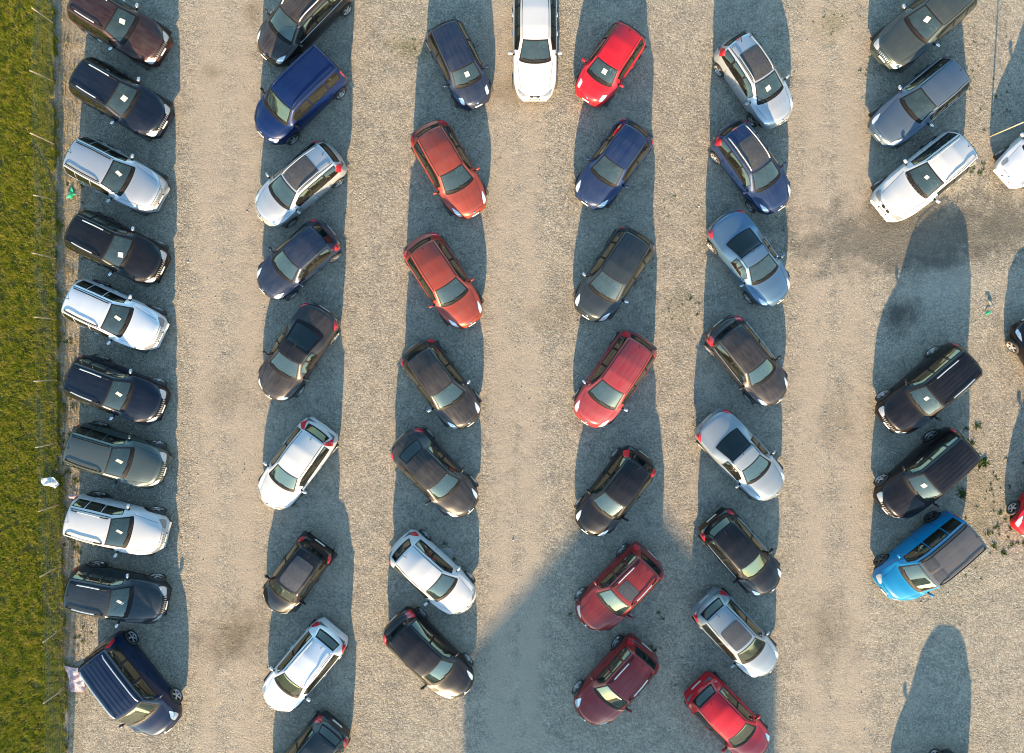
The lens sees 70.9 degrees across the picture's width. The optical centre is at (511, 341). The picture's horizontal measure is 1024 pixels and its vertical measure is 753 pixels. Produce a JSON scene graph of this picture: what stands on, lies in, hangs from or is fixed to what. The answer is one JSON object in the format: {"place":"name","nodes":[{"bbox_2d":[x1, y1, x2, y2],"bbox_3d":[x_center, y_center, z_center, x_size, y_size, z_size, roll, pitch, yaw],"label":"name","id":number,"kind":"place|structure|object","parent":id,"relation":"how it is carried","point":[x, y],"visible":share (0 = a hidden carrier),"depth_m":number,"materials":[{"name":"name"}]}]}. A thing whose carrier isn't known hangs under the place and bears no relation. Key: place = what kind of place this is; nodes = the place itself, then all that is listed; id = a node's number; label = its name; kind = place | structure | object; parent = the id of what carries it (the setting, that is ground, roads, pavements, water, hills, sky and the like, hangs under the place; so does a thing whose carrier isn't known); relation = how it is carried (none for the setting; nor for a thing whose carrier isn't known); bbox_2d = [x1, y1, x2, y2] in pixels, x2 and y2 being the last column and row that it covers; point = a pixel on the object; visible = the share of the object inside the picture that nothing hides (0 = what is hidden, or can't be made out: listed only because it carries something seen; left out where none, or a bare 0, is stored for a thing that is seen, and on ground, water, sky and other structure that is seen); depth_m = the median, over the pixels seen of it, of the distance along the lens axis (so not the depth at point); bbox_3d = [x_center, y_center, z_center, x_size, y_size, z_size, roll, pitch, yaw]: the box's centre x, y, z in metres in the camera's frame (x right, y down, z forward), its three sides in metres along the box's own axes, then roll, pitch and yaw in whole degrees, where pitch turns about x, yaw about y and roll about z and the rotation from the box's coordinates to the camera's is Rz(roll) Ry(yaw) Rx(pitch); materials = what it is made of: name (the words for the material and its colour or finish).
{"place":"outdoors","nodes":[
{"label":"outdoors","id":0,"kind":"place"},
{"bbox_2d":[0,0,69,752],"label":"grass","id":1,"kind":"structure","parent":0,"point":[17,431],"depth_m":28.95,"materials":[{"name":"green plant"}]},
{"bbox_2d":[41,477,58,487],"bbox_3d":[-18.518,5.681,28.838,0.720,0.126,0.455,0,90,0],"label":"plastic sheet","id":2,"kind":"object","parent":1,"relation":"on","point":[52,479],"visible":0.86,"depth_m":28.82,"materials":[{"name":"white plastic"}]},
{"bbox_2d":[0,0,1023,752],"bbox_3d":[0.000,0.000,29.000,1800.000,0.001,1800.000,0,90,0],"label":"ground","id":3,"kind":"structure","parent":0,"point":[670,410],"depth_m":29.00,"materials":[{"name":"beige gravel"}]},
{"bbox_2d":[29,0,67,752],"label":"wire fence","id":4,"kind":"object","parent":3,"relation":"on","point":[41,340],"visible":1,"depth_m":28.30,"materials":[{"name":"grey metal"}]},
{"bbox_2d":[47,0,95,714],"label":"dry grass","id":5,"kind":"structure","parent":3,"relation":"on","point":[75,103],"depth_m":28.96,"materials":[{"name":"plant"}]},
{"bbox_2d":[67,187,74,198],"bbox_3d":[-17.719,-5.955,28.935,0.270,0.085,0.538,20,90,0],"label":"plastic scrap","id":6,"kind":"object","parent":5,"relation":"on","point":[71,193],"visible":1,"depth_m":28.94,"materials":[{"name":"green plastic"}]},
{"bbox_2d":[63,665,84,691],"bbox_3d":[-17.627,13.578,28.915,0.859,0.059,1.070,0,90,0],"label":"tarpaulin","id":7,"kind":"object","parent":5,"relation":"on","point":[74,676],"visible":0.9,"depth_m":28.91,"materials":[{"name":"white plastic"}]},
{"bbox_2d":[61,278,169,352],"bbox_3d":[-15.584,-0.986,28.113,3.948,1.774,2.152,25,90,0],"label":"suv","id":8,"kind":"object","parent":3,"relation":"on","point":[96,306],"visible":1,"depth_m":27.94,"materials":[{"name":"silver paint"}]},
{"bbox_2d":[62,354,170,425],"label":"suv","id":9,"kind":"object","parent":3,"relation":"on","point":[97,381],"visible":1,"depth_m":27.94,"materials":[{"name":"blue paint"}]},
{"bbox_2d":[62,136,170,215],"bbox_3d":[-15.539,-6.500,28.113,3.948,1.774,2.152,28,90,0],"label":"suv","id":10,"kind":"object","parent":3,"relation":"on","point":[135,186],"visible":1,"depth_m":27.94,"materials":[{"name":"silver paint"}]},
{"bbox_2d":[62,421,171,488],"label":"suv","id":11,"kind":"object","parent":3,"relation":"on","point":[98,448],"visible":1,"depth_m":27.94,"materials":[{"name":"green paint"}]},
{"bbox_2d":[63,560,171,627],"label":"suv","id":12,"kind":"object","parent":3,"relation":"on","point":[97,588],"visible":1,"depth_m":27.95,"materials":[{"name":"paint"}]},
{"bbox_2d":[63,209,171,286],"bbox_3d":[-15.500,-3.650,28.113,3.948,1.774,2.152,26,90,0],"label":"suv","id":13,"kind":"object","parent":3,"relation":"on","point":[100,239],"visible":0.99,"depth_m":27.94,"materials":[{"name":"black paint"}]},
{"bbox_2d":[63,491,172,557],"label":"suv","id":14,"kind":"object","parent":3,"relation":"on","point":[96,518],"visible":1,"depth_m":27.95,"materials":[{"name":"white paint"}]},
{"bbox_2d":[67,0,173,70],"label":"suv","id":15,"kind":"object","parent":3,"relation":"on","point":[142,40],"visible":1,"depth_m":27.97,"materials":[{"name":"brown paint"}]},
{"bbox_2d":[119,18,124,24],"bbox_3d":[-14.985,-12.291,27.642,0.160,0.133,0.186,18,90,0],"label":"paper sheet","id":16,"kind":"object","parent":15,"relation":"on","point":[121,21],"visible":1,"depth_m":27.64,"materials":[{"name":"white paper"}]},
{"bbox_2d":[69,57,174,141],"bbox_3d":[-15.332,-9.519,28.113,3.948,1.774,2.152,31,90,0],"label":"suv","id":17,"kind":"object","parent":3,"relation":"on","point":[141,111],"visible":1,"depth_m":27.94,"materials":[{"name":"blue paint"}]},
{"bbox_2d":[120,95,127,101],"bbox_3d":[-14.926,-9.337,27.672,0.160,0.132,0.207,38,90,0],"label":"paper sheet","id":18,"kind":"object","parent":17,"relation":"on","point":[124,98],"visible":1,"depth_m":27.67,"materials":[{"name":"white paper"}]},
{"bbox_2d":[78,630,182,736],"bbox_3d":[-14.853,13.627,27.995,2.152,2.011,4.375,-38,90,0],"label":"minibus","id":19,"kind":"object","parent":3,"relation":"on","point":[124,680],"visible":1,"depth_m":27.73,"materials":[{"name":"blue paint"}]},
{"bbox_2d":[109,647,125,663],"bbox_3d":[-15.117,12.048,27.544,0.161,0.433,0.638,-38,90,0],"label":"side window","id":20,"kind":"structure","parent":19,"relation":"in","point":[116,654],"depth_m":27.53,"materials":[{"name":"clear glass"}]},
{"bbox_2d":[120,660,139,682],"bbox_3d":[-14.635,12.664,27.548,0.153,0.455,0.837,-37,90,0],"label":"side window","id":21,"kind":"structure","parent":19,"relation":"in","point":[127,668],"depth_m":27.53,"materials":[{"name":"clear glass"}]},
{"bbox_2d":[134,678,155,699],"bbox_3d":[-14.065,13.403,27.585,0.149,0.520,0.940,-38,90,0],"label":"side window","id":22,"kind":"structure","parent":19,"relation":"in","point":[141,685],"depth_m":27.58,"materials":[{"name":"clear glass"}]},
{"bbox_2d":[258,417,338,509],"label":"hatchback","id":23,"kind":"object","parent":3,"relation":"on","point":[309,447],"visible":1,"depth_m":27.97,"materials":[{"name":"white paint"}]},
{"bbox_2d":[258,301,339,400],"bbox_3d":[-8.495,0.467,28.203,2.142,1.594,4.181,33,90,0],"label":"coupe car","id":24,"kind":"object","parent":3,"relation":"on","point":[309,335],"visible":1,"depth_m":28.05,"materials":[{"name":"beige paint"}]},
{"bbox_2d":[257,218,341,300],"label":"hatchback","id":25,"kind":"object","parent":3,"relation":"on","point":[294,262],"visible":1,"depth_m":28.04,"materials":[{"name":"blue paint"}]},
{"bbox_2d":[262,530,337,613],"bbox_3d":[-8.518,9.269,28.205,1.972,1.590,3.373,36,90,0],"label":"city car","id":26,"kind":"object","parent":3,"relation":"on","point":[299,571],"visible":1,"depth_m":27.86,"materials":[{"name":"black paint"}]},
{"bbox_2d":[254,44,347,144],"bbox_3d":[-8.447,-9.545,28.023,4.084,1.954,2.172,-44,90,0],"label":"passenger van","id":27,"kind":"object","parent":3,"relation":"on","point":[306,87],"visible":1,"depth_m":27.60,"materials":[{"name":"blue paint"}]},
{"bbox_2d":[255,139,346,227],"bbox_3d":[-8.433,-6.152,28.177,4.035,1.646,2.092,-40,90,0],"label":"station wagon","id":28,"kind":"object","parent":3,"relation":"on","point":[292,190],"visible":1,"depth_m":27.95,"materials":[{"name":"silver paint"}]},
{"bbox_2d":[262,617,347,711],"bbox_3d":[-8.262,12.900,28.214,2.072,1.571,4.084,40,90,0],"label":"hatchback","id":29,"kind":"object","parent":3,"relation":"on","point":[304,665],"visible":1,"depth_m":27.93,"materials":[{"name":"silver paint"}]},
{"bbox_2d":[257,0,352,66],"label":"people carrier","id":30,"kind":"object","parent":3,"relation":"on","point":[290,32],"visible":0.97,"depth_m":28.06,"materials":[{"name":"black paint"}]},
{"bbox_2d":[298,17,316,39],"bbox_3d":[-7.954,-12.058,27.786,0.946,0.467,0.198,-45,90,0],"label":"side window","id":31,"kind":"structure","parent":30,"relation":"in","point":[310,24],"depth_m":27.80,"materials":[{"name":"clear glass"}]},
{"bbox_2d":[313,1,331,21],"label":"side window","id":32,"kind":"structure","parent":30,"relation":"in","point":[326,7],"depth_m":27.72,"materials":[{"name":"clear glass"}]},
{"bbox_2d":[330,0,339,5],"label":"side window","id":33,"kind":"structure","parent":30,"relation":"in","point":[334,2],"depth_m":27.82,"materials":[{"name":"clear glass"}]},
{"bbox_2d":[284,710,350,752],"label":"hatchback","id":34,"kind":"object","parent":3,"relation":"on","point":[325,731],"visible":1,"depth_m":27.92,"materials":[{"name":"paint"}]},
{"bbox_2d":[381,606,473,698],"bbox_3d":[-3.248,12.412,28.220,4.180,1.561,2.112,45,90,0],"label":"hatchback","id":35,"kind":"object","parent":3,"relation":"on","point":[424,650],"visible":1,"depth_m":28.01,"materials":[{"name":"brown paint"}]},
{"bbox_2d":[387,529,476,614],"bbox_3d":[-3.098,9.213,28.212,3.890,1.576,2.072,43,90,0],"label":"hatchback","id":36,"kind":"object","parent":3,"relation":"on","point":[424,565],"visible":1,"depth_m":28.02,"materials":[{"name":"white paint"}]},
{"bbox_2d":[389,426,478,516],"bbox_3d":[-3.006,5.245,28.209,2.112,1.583,4.084,-43,90,0],"label":"hatchback","id":37,"kind":"object","parent":3,"relation":"on","point":[433,471],"visible":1,"depth_m":28.01,"materials":[{"name":"grey paint"}]},
{"bbox_2d":[401,338,481,429],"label":"hatchback","id":38,"kind":"object","parent":3,"relation":"on","point":[447,392],"visible":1,"depth_m":28.00,"materials":[{"name":"black paint"}]},
{"bbox_2d":[403,230,483,328],"bbox_3d":[-2.665,-2.359,28.219,2.112,1.562,4.084,-33,90,0],"label":"hatchback","id":39,"kind":"object","parent":3,"relation":"on","point":[443,280],"visible":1,"depth_m":28.00,"materials":[{"name":"orange paint"}]},
{"bbox_2d":[440,548,451,559],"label":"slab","id":40,"kind":"structure","parent":3,"relation":"on","point":[447,552],"depth_m":28.98,"materials":[{"name":"concrete"}]},
{"bbox_2d":[410,117,488,219],"bbox_3d":[-2.450,-6.746,28.219,2.112,1.562,4.084,-30,90,0],"label":"hatchback","id":41,"kind":"object","parent":3,"relation":"on","point":[440,154],"visible":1,"depth_m":28.01,"materials":[{"name":"orange paint"}]},
{"bbox_2d":[425,17,492,110],"bbox_3d":[-2.055,-10.886,28.207,1.972,1.587,3.550,-25,90,0],"label":"city car","id":42,"kind":"object","parent":3,"relation":"on","point":[450,47],"visible":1,"depth_m":27.91,"materials":[{"name":"blue paint"}]},
{"bbox_2d":[45,3,1023,685],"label":"weeds","id":43,"kind":"object","parent":3,"relation":"on","point":[963,493],"visible":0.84,"depth_m":28.99,"materials":[{"name":"green plant"}]},
{"bbox_2d":[508,0,561,100],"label":"estate car","id":44,"kind":"object","parent":3,"relation":"on","point":[534,54],"visible":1,"depth_m":28.09,"materials":[{"name":"white paint"}]},
{"bbox_2d":[75,0,1023,752],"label":"loose stones","id":45,"kind":"object","parent":3,"relation":"on","point":[577,374],"visible":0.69,"depth_m":28.99,"materials":[{"name":"grey stone"}]},
{"bbox_2d":[573,19,646,107],"bbox_3d":[3.847,-10.911,28.205,1.972,1.589,3.415,34,90,0],"label":"city car","id":46,"kind":"object","parent":3,"relation":"on","point":[619,51],"visible":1,"depth_m":27.95,"materials":[{"name":"red paint"}]},
{"bbox_2d":[572,225,654,322],"bbox_3d":[3.978,-2.598,28.137,2.142,1.727,3.987,33,90,0],"label":"people carrier","id":47,"kind":"object","parent":3,"relation":"on","point":[609,281],"visible":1,"depth_m":27.89,"materials":[{"name":"paint"}]},
{"bbox_2d":[590,258,603,274],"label":"side window","id":48,"kind":"structure","parent":47,"relation":"in","point":[600,261],"depth_m":27.80,"materials":[{"name":"clear glass"}]},
{"bbox_2d":[602,243,614,257],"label":"side window","id":49,"kind":"structure","parent":47,"relation":"in","point":[610,246],"depth_m":27.72,"materials":[{"name":"clear glass"}]},
{"bbox_2d":[611,231,622,241],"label":"side window","id":50,"kind":"structure","parent":47,"relation":"in","point":[618,234],"depth_m":27.74,"materials":[{"name":"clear glass"}]},
{"bbox_2d":[623,278,634,295],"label":"side window","id":51,"kind":"structure","parent":47,"relation":"in","point":[632,281],"depth_m":27.80,"materials":[{"name":"clear glass"}]},
{"bbox_2d":[629,229,649,243],"bbox_3d":[4.916,-4.042,27.728,1.004,0.315,0.188,33,90,0],"label":"rear window","id":52,"kind":"structure","parent":47,"relation":"in","point":[639,235],"depth_m":27.73,"materials":[{"name":"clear glass"}]},
{"bbox_2d":[634,262,644,278],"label":"side window","id":53,"kind":"structure","parent":47,"relation":"in","point":[641,267],"depth_m":27.71,"materials":[{"name":"clear glass"}]},
{"bbox_2d":[644,250,651,262],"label":"side window","id":54,"kind":"structure","parent":47,"relation":"in","point":[649,254],"depth_m":27.73,"materials":[{"name":"clear glass"}]},
{"bbox_2d":[573,117,653,210],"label":"hatchback","id":55,"kind":"object","parent":3,"relation":"on","point":[618,157],"visible":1,"depth_m":28.04,"materials":[{"name":"blue paint"}]},
{"bbox_2d":[572,329,656,427],"bbox_3d":[4.017,1.536,28.138,2.142,1.725,4.132,34,90,0],"label":"people carrier","id":56,"kind":"object","parent":3,"relation":"on","point":[603,393],"visible":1,"depth_m":27.84,"materials":[{"name":"red paint"}]},
{"bbox_2d":[590,365,604,382],"bbox_3d":[3.309,1.292,27.788,0.198,0.461,0.851,34,90,0],"label":"side window","id":57,"kind":"structure","parent":56,"relation":"in","point":[601,368],"depth_m":27.81,"materials":[{"name":"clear glass"}]},
{"bbox_2d":[602,349,616,365],"bbox_3d":[3.769,0.622,27.747,0.206,0.401,0.733,34,90,0],"label":"side window","id":58,"kind":"structure","parent":56,"relation":"in","point":[610,355],"depth_m":27.72,"materials":[{"name":"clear glass"}]},
{"bbox_2d":[613,337,625,348],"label":"side window","id":59,"kind":"structure","parent":56,"relation":"in","point":[620,341],"depth_m":27.74,"materials":[{"name":"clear glass"}]},
{"bbox_2d":[622,386,634,403],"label":"side window","id":60,"kind":"structure","parent":56,"relation":"in","point":[633,388],"depth_m":27.81,"materials":[{"name":"clear glass"}]},
{"bbox_2d":[635,369,645,385],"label":"side window","id":61,"kind":"structure","parent":56,"relation":"in","point":[644,372],"depth_m":27.72,"materials":[{"name":"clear glass"}]},
{"bbox_2d":[632,335,651,349],"bbox_3d":[5.020,0.048,27.728,1.004,0.315,0.188,34,90,0],"label":"rear window","id":62,"kind":"structure","parent":56,"relation":"in","point":[633,336],"depth_m":27.72,"materials":[{"name":"clear glass"}]},
{"bbox_2d":[646,356,653,369],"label":"side window","id":63,"kind":"structure","parent":56,"relation":"in","point":[652,359],"depth_m":27.74,"materials":[{"name":"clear glass"}]},
{"bbox_2d":[574,445,656,535],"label":"hatchback","id":64,"kind":"object","parent":3,"relation":"on","point":[604,504],"visible":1,"depth_m":28.01,"materials":[{"name":"black paint"}]},
{"bbox_2d":[572,633,659,724],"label":"suv","id":65,"kind":"object","parent":3,"relation":"on","point":[612,685],"visible":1,"depth_m":27.93,"materials":[{"name":"red paint"}]},
{"bbox_2d":[574,542,664,630],"bbox_3d":[4.180,9.795,28.113,2.152,1.775,3.890,44,90,0],"label":"suv","id":66,"kind":"object","parent":3,"relation":"on","point":[623,584],"visible":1,"depth_m":27.91,"materials":[{"name":"red paint"}]},
{"bbox_2d":[684,671,769,752],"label":"hatchback","id":67,"kind":"object","parent":3,"relation":"on","point":[725,715],"visible":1,"depth_m":27.95,"materials":[{"name":"red paint"}]},
{"bbox_2d":[691,587,778,676],"bbox_3d":[8.899,11.606,28.213,2.072,1.573,3.987,-43,90,0],"label":"hatchback","id":68,"kind":"object","parent":3,"relation":"on","point":[733,631],"visible":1,"depth_m":27.95,"materials":[{"name":"silver paint"}]},
{"bbox_2d":[694,408,784,500],"bbox_3d":[9.082,4.555,28.203,2.142,1.594,4.181,-43,90,0],"label":"coupe car","id":69,"kind":"object","parent":3,"relation":"on","point":[734,448],"visible":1,"depth_m":28.04,"materials":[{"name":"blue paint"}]},
{"bbox_2d":[698,507,780,595],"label":"hatchback","id":70,"kind":"object","parent":3,"relation":"on","point":[728,538],"visible":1,"depth_m":27.97,"materials":[{"name":"black paint"}]},
{"bbox_2d":[704,314,787,405],"bbox_3d":[9.346,0.827,28.218,2.112,1.565,3.986,-39,90,0],"label":"hatchback","id":71,"kind":"object","parent":3,"relation":"on","point":[736,347],"visible":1,"depth_m":28.00,"materials":[{"name":"black paint"}]},
{"bbox_2d":[706,208,789,306],"bbox_3d":[9.417,-3.222,28.206,2.142,1.588,4.132,-36,90,0],"label":"coupe car","id":72,"kind":"object","parent":3,"relation":"on","point":[738,244],"visible":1,"depth_m":28.06,"materials":[{"name":"blue paint"}]},
{"bbox_2d":[710,118,790,214],"bbox_3d":[9.505,-6.820,28.176,2.092,1.647,3.938,-36,90,0],"label":"station wagon","id":73,"kind":"object","parent":3,"relation":"on","point":[741,154],"visible":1,"depth_m":27.98,"materials":[{"name":"blue paint"}]},
{"bbox_2d":[713,30,792,129],"bbox_3d":[9.624,-10.256,28.176,2.092,1.647,3.938,-34,90,0],"label":"station wagon","id":74,"kind":"object","parent":3,"relation":"on","point":[745,67],"visible":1,"depth_m":28.01,"materials":[{"name":"silver paint"}]},
{"bbox_2d":[867,55,971,148],"bbox_3d":[16.040,-9.393,28.198,4.229,1.604,2.112,-40,90,0],"label":"estate car","id":75,"kind":"object","parent":3,"relation":"on","point":[921,99],"visible":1,"depth_m":28.10,"materials":[{"name":"blue paint"}]},
{"bbox_2d":[870,0,977,72],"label":"suv","id":76,"kind":"object","parent":3,"relation":"on","point":[905,38],"visible":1,"depth_m":28.01,"materials":[{"name":"green paint"}]},
{"bbox_2d":[923,16,930,22],"bbox_3d":[15.916,-12.332,27.571,0.178,0.150,0.172,36,90,0],"label":"paper sheet","id":77,"kind":"object","parent":76,"relation":"on","point":[927,19],"visible":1,"depth_m":27.57,"materials":[{"name":"white paper"}]},
{"bbox_2d":[870,130,978,223],"bbox_3d":[16.188,-6.435,28.106,4.229,1.788,2.192,-39,90,0],"label":"suv","id":78,"kind":"object","parent":3,"relation":"on","point":[906,190],"visible":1,"depth_m":27.97,"materials":[{"name":"white paint"}]},
{"bbox_2d":[873,427,980,518],"bbox_3d":[16.271,5.289,28.114,4.278,1.772,2.152,-42,90,0],"label":"suv","id":79,"kind":"object","parent":3,"relation":"on","point":[941,462],"visible":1,"depth_m":27.93,"materials":[{"name":"brown paint"}]},
{"bbox_2d":[875,343,982,433],"bbox_3d":[16.346,1.937,28.114,4.278,1.772,2.152,-41,90,0],"label":"suv","id":80,"kind":"object","parent":3,"relation":"on","point":[943,376],"visible":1,"depth_m":27.93,"materials":[{"name":"brown paint"}]},
{"bbox_2d":[872,510,986,600],"bbox_3d":[16.221,8.587,28.023,4.132,1.954,2.172,-40,90,0],"label":"passenger van","id":81,"kind":"object","parent":3,"relation":"on","point":[936,550],"visible":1,"depth_m":27.75,"materials":[{"name":"paint"}]},
{"bbox_2d":[929,748,953,752],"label":"hatchback","id":82,"kind":"object","parent":3,"relation":"on","point":[936,750],"visible":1,"depth_m":28.65,"materials":[{"name":"paint"}]},
{"bbox_2d":[985,297,993,305],"bbox_3d":[19.230,-1.586,28.933,0.137,0.068,0.485,-33,90,0],"label":"rag","id":83,"kind":"object","parent":3,"relation":"on","point":[989,301],"visible":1,"depth_m":28.94,"materials":[{"name":"white fabric"}]},
{"bbox_2d":[989,121,1023,136],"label":"marker post","id":84,"kind":"object","parent":3,"relation":"on","point":[1006,129],"visible":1,"depth_m":28.07,"materials":[{"name":"metal"}]},
{"bbox_2d":[993,132,1023,188],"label":"hatchback","id":85,"kind":"object","parent":3,"relation":"on","point":[1008,168],"visible":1,"depth_m":28.26,"materials":[{"name":"silver paint"}]},
{"bbox_2d":[1005,319,1023,365],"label":"hatchback","id":86,"kind":"object","parent":3,"relation":"on","point":[1014,343],"visible":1,"depth_m":28.43,"materials":[{"name":"black paint"}]},
{"bbox_2d":[1006,491,1023,536],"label":"hatchback","id":87,"kind":"object","parent":3,"relation":"on","point":[1015,510],"visible":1,"depth_m":28.45,"materials":[{"name":"red paint"}]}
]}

